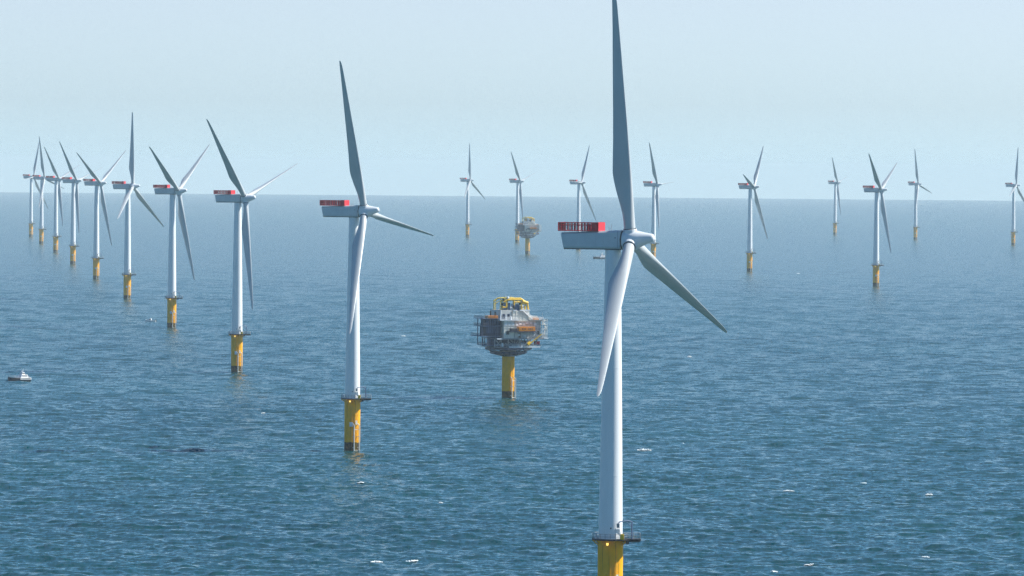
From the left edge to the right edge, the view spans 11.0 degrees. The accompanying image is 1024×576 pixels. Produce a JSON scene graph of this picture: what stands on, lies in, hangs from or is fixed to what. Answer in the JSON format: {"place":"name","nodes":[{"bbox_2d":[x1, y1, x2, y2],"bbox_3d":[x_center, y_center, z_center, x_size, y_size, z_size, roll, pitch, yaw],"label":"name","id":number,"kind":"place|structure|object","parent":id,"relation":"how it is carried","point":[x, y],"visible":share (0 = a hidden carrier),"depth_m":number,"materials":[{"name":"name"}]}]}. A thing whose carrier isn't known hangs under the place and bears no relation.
{"place":"outdoors","nodes":[
{"label":"outdoors","id":0,"kind":"place"},
{"bbox_2d":[0,192,1023,575],"bbox_3d":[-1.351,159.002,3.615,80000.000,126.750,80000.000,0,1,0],"label":"sea","id":1,"kind":"structure","parent":0,"point":[842,396],"depth_m":2268.98,"materials":[{"name":"liquid"}]},
{"bbox_2d":[8,369,30,380],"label":"work boat","id":2,"kind":"object","parent":1,"relation":"on","point":[21,376],"visible":1,"depth_m":2373.19,"materials":[{"name":"blue paint"}]},
{"bbox_2d":[23,144,47,236],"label":"wind turbine","id":3,"kind":"object","parent":1,"relation":"in","point":[28,176],"visible":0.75,"depth_m":7303.39,"materials":[{"name":"yellow paint"}]},
{"bbox_2d":[32,137,63,243],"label":"wind turbine","id":4,"kind":"object","parent":1,"relation":"in","point":[42,179],"visible":0.96,"depth_m":6626.49,"materials":[{"name":"yellow paint"}]},
{"bbox_2d":[44,147,78,252],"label":"wind turbine","id":5,"kind":"object","parent":1,"relation":"in","point":[57,191],"visible":0.93,"depth_m":5928.58,"materials":[{"name":"yellow paint"}]},
{"bbox_2d":[59,142,100,263],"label":"wind turbine","id":6,"kind":"object","parent":1,"relation":"in","point":[74,199],"visible":0.98,"depth_m":5223.78,"materials":[{"name":"yellow paint"}]},
{"bbox_2d":[76,152,124,278],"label":"wind turbine","id":7,"kind":"object","parent":1,"relation":"in","point":[96,184],"visible":0.98,"depth_m":4532.02,"materials":[{"name":"yellow paint"}]},
{"bbox_2d":[112,112,163,298],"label":"wind turbine","id":8,"kind":"object","parent":1,"relation":"in","point":[129,188],"visible":0.98,"depth_m":3848.54,"materials":[{"name":"yellow paint"}]},
{"bbox_2d":[145,318,155,321],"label":"motorboat","id":9,"kind":"object","parent":1,"relation":"on","point":[149,320],"visible":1,"depth_m":3290.42,"materials":[{"name":"white paint"}]},
{"bbox_2d":[149,144,209,327],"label":"wind turbine","id":10,"kind":"object","parent":1,"relation":"in","point":[171,296],"visible":0.99,"depth_m":3174.36,"materials":[{"name":"yellow paint"}]},
{"bbox_2d":[206,119,297,371],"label":"wind turbine","id":11,"kind":"object","parent":1,"relation":"in","point":[241,227],"visible":0.99,"depth_m":2494.46,"materials":[{"name":"yellow paint"}]},
{"bbox_2d":[320,61,433,450],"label":"wind turbine","id":12,"kind":"object","parent":1,"relation":"in","point":[363,211],"visible":1,"depth_m":1809.65,"materials":[{"name":"yellow paint"}]},
{"bbox_2d":[460,143,484,236],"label":"wind turbine","id":13,"kind":"object","parent":1,"relation":"in","point":[468,181],"visible":0.99,"depth_m":7706.50,"materials":[{"name":"yellow paint"}]},
{"bbox_2d":[471,294,547,397],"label":"substation platform","id":14,"kind":"structure","parent":1,"relation":"in","point":[505,327],"depth_m":2234.35,"materials":[{"name":"yellow paint"}]},
{"bbox_2d":[509,152,535,241],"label":"wind turbine","id":15,"kind":"object","parent":1,"relation":"in","point":[518,190],"visible":0.84,"depth_m":7128.23,"materials":[{"name":"yellow paint"}]},
{"bbox_2d":[515,217,541,253],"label":"substation platform","id":16,"kind":"structure","parent":1,"relation":"in","point":[526,228],"depth_m":6140.14,"materials":[{"name":"metal"}]},
{"bbox_2d":[569,145,595,249],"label":"wind turbine","id":17,"kind":"object","parent":1,"relation":"in","point":[581,182],"visible":0.65,"depth_m":6497.52,"materials":[{"name":"yellow paint"}]},
{"bbox_2d":[263,273,932,571],"bbox_3d":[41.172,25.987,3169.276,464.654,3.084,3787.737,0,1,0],"label":"sea foam","id":18,"kind":"object","parent":1,"relation":"on","point":[643,449],"visible":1,"depth_m":1590.84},
{"bbox_2d":[593,253,604,258],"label":"work boat","id":19,"kind":"object","parent":1,"relation":"on","point":[601,256],"visible":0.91,"depth_m":5821.10,"materials":[{"name":"white paint"}]},
{"bbox_2d":[558,0,726,575],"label":"wind turbine","id":20,"kind":"object","parent":1,"relation":"in","point":[629,240],"visible":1,"depth_m":1131.80,"materials":[{"name":"yellow paint"}]},
{"bbox_2d":[643,143,671,256],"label":"wind turbine","id":21,"kind":"object","parent":1,"relation":"in","point":[655,200],"visible":0.94,"depth_m":5759.52,"materials":[{"name":"yellow paint"}]},
{"bbox_2d":[738,146,767,271],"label":"wind turbine","id":22,"kind":"object","parent":1,"relation":"in","point":[750,187],"visible":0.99,"depth_m":5140.34,"materials":[{"name":"yellow paint"}]},
{"bbox_2d":[828,158,845,233],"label":"wind turbine","id":23,"kind":"object","parent":1,"relation":"in","point":[834,222],"visible":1,"depth_m":8423.98,"materials":[{"name":"yellow paint"}]},
{"bbox_2d":[863,153,896,285],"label":"wind turbine","id":24,"kind":"object","parent":1,"relation":"in","point":[875,265],"visible":0.99,"depth_m":4507.01,"materials":[{"name":"yellow paint"}]},
{"bbox_2d":[908,152,930,238],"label":"wind turbine","id":25,"kind":"object","parent":1,"relation":"in","point":[917,184],"visible":1,"depth_m":7860.11,"materials":[{"name":"yellow paint"}]},
{"bbox_2d":[1005,150,1023,244],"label":"wind turbine","id":26,"kind":"object","parent":1,"relation":"in","point":[1013,231],"visible":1,"depth_m":7287.80,"materials":[{"name":"yellow paint"}]},
{"bbox_2d":[0,0,1023,200],"label":"sky","id":27,"kind":"structure","parent":0,"point":[709,84],"materials":[{"name":"blue"}]}
]}

